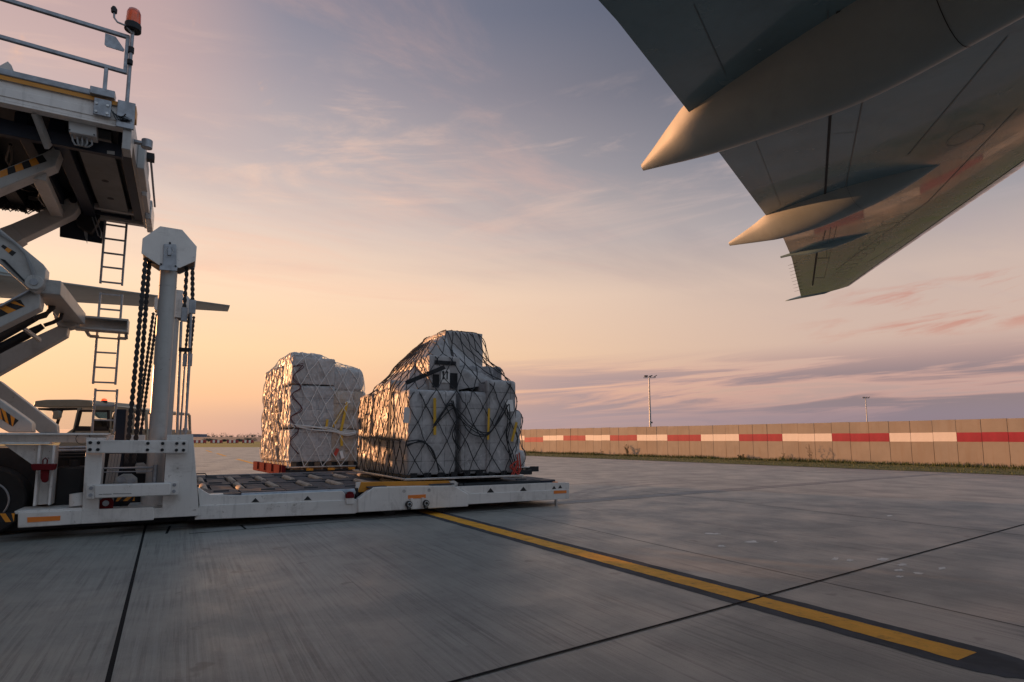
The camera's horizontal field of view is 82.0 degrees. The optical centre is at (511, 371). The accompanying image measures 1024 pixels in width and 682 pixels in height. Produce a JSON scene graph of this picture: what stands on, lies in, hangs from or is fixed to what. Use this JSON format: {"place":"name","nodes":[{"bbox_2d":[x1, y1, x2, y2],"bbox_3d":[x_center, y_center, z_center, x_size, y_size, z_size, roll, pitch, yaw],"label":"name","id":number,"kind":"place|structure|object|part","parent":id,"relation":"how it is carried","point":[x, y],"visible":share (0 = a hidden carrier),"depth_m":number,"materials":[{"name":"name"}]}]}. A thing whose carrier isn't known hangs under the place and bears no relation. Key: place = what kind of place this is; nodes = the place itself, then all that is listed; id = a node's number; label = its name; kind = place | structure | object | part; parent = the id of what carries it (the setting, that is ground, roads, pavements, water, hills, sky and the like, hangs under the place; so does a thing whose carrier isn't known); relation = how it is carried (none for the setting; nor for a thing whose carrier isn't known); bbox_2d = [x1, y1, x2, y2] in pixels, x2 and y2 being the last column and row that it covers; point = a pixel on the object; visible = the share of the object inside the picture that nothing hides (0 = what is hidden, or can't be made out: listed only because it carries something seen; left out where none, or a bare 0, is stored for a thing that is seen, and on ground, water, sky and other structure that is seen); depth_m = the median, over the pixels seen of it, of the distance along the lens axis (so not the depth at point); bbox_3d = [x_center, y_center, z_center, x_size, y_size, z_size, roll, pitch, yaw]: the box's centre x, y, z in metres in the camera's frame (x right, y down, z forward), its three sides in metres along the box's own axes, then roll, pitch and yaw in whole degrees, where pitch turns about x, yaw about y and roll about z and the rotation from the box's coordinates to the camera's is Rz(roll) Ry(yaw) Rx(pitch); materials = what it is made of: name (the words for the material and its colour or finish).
{"place":"outdoors","nodes":[
{"label":"outdoors","id":0,"kind":"place"},
{"bbox_2d":[0,441,259,446],"bbox_3d":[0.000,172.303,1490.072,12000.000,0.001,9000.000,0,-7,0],"label":"ground","id":1,"kind":"structure","parent":0,"point":[238,444],"depth_m":136.98,"materials":[{"name":"green plant"}]},
{"bbox_2d":[194,440,205,442],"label":"marker board","id":2,"kind":"object","parent":1,"relation":"on","point":[199,441],"visible":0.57,"depth_m":173.48,"materials":[{"name":"red"}]},
{"bbox_2d":[210,440,222,442],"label":"marker board","id":3,"kind":"object","parent":1,"relation":"on","point":[216,441],"visible":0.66,"depth_m":173.48,"materials":[{"name":"red"}]},
{"bbox_2d":[227,440,238,442],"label":"marker board","id":4,"kind":"object","parent":1,"relation":"on","point":[232,441],"visible":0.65,"depth_m":173.48,"materials":[{"name":"red"}]},
{"bbox_2d":[242,440,253,442],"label":"marker board","id":5,"kind":"object","parent":1,"relation":"on","point":[247,441],"visible":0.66,"depth_m":173.48,"materials":[{"name":"red"}]},
{"bbox_2d":[643,375,656,426],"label":"floodlight mast","id":6,"kind":"object","parent":1,"relation":"on","point":[649,377],"visible":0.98,"depth_m":94.97,"materials":[{"name":"metal"}]},
{"bbox_2d":[193,437,261,440],"bbox_3d":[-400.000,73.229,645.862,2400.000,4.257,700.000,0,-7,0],"label":"hills","id":7,"kind":"structure","parent":0,"point":[226,438],"depth_m":460.65,"materials":[{"name":"brown"}]},
{"bbox_2d":[193,434,206,436],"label":"hangar","id":8,"kind":"structure","parent":7,"relation":"on","point":[199,435],"depth_m":616.79,"materials":[{"name":"metal"}]},
{"bbox_2d":[207,433,260,436],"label":"wood","id":9,"kind":"object","parent":7,"relation":"on","point":[237,435],"visible":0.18,"depth_m":712.43,"materials":[{"name":"green plant"}]},
{"bbox_2d":[0,447,1023,681],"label":"apron","id":10,"kind":"object","parent":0,"point":[414,598],"depth_m":4.82,"materials":[{"name":"concrete"}]},
{"bbox_2d":[34,398,191,445],"bbox_3d":[-9.672,1.760,14.333,2.777,2.166,2.120,0,-7,0],"label":"tow tractor","id":11,"kind":"object","parent":10,"relation":"on","point":[75,415],"visible":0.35,"depth_m":13.60,"materials":[{"name":"beige paint"}]},
{"bbox_3d":[-9.649,1.104,13.573,0.792,0.438,0.050,0,-7,0],"label":"window frame","id":12,"kind":"part","parent":11,"relation":"part of","materials":[{"name":"black rubber"}]},
{"bbox_3d":[-9.649,1.105,13.588,0.742,0.388,0.010,0,-7,0],"label":"window","id":13,"kind":"part","parent":11,"relation":"part of","materials":[{"name":"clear glass"}]},
{"bbox_3d":[-9.021,1.123,13.586,0.478,0.400,0.010,0,-7,0],"label":"window","id":14,"kind":"part","parent":11,"relation":"part of","materials":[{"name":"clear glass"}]},
{"bbox_2d":[0,0,568,531],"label":"cargo loader","id":15,"kind":"object","parent":10,"relation":"on","point":[74,160],"visible":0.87,"depth_m":8.16,"materials":[{"name":"white paint"}]},
{"bbox_2d":[353,330,522,480],"bbox_3d":[-1.569,0.607,11.580,2.268,2.770,3.305,4,-7,-29],"label":"cargo pallet","id":16,"kind":"object","parent":15,"relation":"on","point":[439,405],"visible":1,"depth_m":10.43,"materials":[{"name":"plastic"}]},
{"bbox_2d":[253,461,357,472],"bbox_3d":[-5.272,2.869,16.882,3.440,0.550,3.270,5,-8,-35],"label":"pallet dolly","id":17,"kind":"object","parent":10,"relation":"on","point":[267,467],"visible":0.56,"depth_m":15.39,"materials":[{"name":"metal"}]},
{"bbox_2d":[259,352,364,467],"bbox_3d":[-5.686,1.123,16.809,2.224,3.066,3.155,5,-8,-35],"label":"cargo pallet","id":18,"kind":"object","parent":17,"relation":"on","point":[311,404],"visible":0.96,"depth_m":15.61,"materials":[{"name":"plastic"}]},
{"bbox_2d":[0,472,954,536],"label":"pavement edge","id":19,"kind":"object","parent":10,"relation":"on","point":[278,523],"visible":1,"depth_m":9.42,"materials":[{"name":"concrete"}]},
{"bbox_2d":[206,456,759,498],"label":"tyre marks","id":20,"kind":"object","parent":10,"relation":"on","point":[584,495],"visible":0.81,"depth_m":15.64,"materials":[{"name":"rubber"}]},
{"bbox_2d":[0,0,1023,311],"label":"airliner","id":21,"kind":"object","parent":10,"relation":"on","point":[852,140],"visible":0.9,"depth_m":6.40,"materials":[{"name":"paint"}]},
{"bbox_2d":[12,469,1023,681],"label":"expansion joints","id":22,"kind":"object","parent":10,"relation":"on","point":[114,653],"visible":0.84,"depth_m":4.49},
{"bbox_2d":[517,466,538,474],"bbox_3d":[-0.740,2.782,15.750,3.300,0.464,2.560,4,-7,-29],"label":"pallet dolly","id":23,"kind":"object","parent":10,"relation":"on","point":[528,471],"visible":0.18,"depth_m":15.14,"materials":[{"name":"metal"}]},
{"bbox_2d":[515,410,529,467],"bbox_3d":[-1.140,1.769,15.659,2.355,1.627,2.466,4,-7,-29],"label":"cargo pallet","id":24,"kind":"object","parent":23,"relation":"on","point":[518,417],"visible":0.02,"depth_m":15.12,"materials":[{"name":"plastic"}]},
{"bbox_2d":[206,450,1023,678],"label":"road marking","id":25,"kind":"object","parent":10,"relation":"on","point":[956,653],"visible":0.94,"depth_m":4.19,"materials":[{"name":"yellow paint"}]},
{"bbox_2d":[0,0,1023,436],"label":"sky","id":26,"kind":"structure","parent":0,"point":[359,182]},
{"bbox_2d":[524,450,1023,474],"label":"verge","id":27,"kind":"structure","parent":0,"point":[900,467],"depth_m":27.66,"materials":[{"name":"green plant"}]},
{"bbox_2d":[520,418,1023,467],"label":"concrete wall","id":28,"kind":"structure","parent":27,"relation":"on","point":[992,442],"depth_m":30.81,"materials":[{"name":"beige concrete"}]}
]}

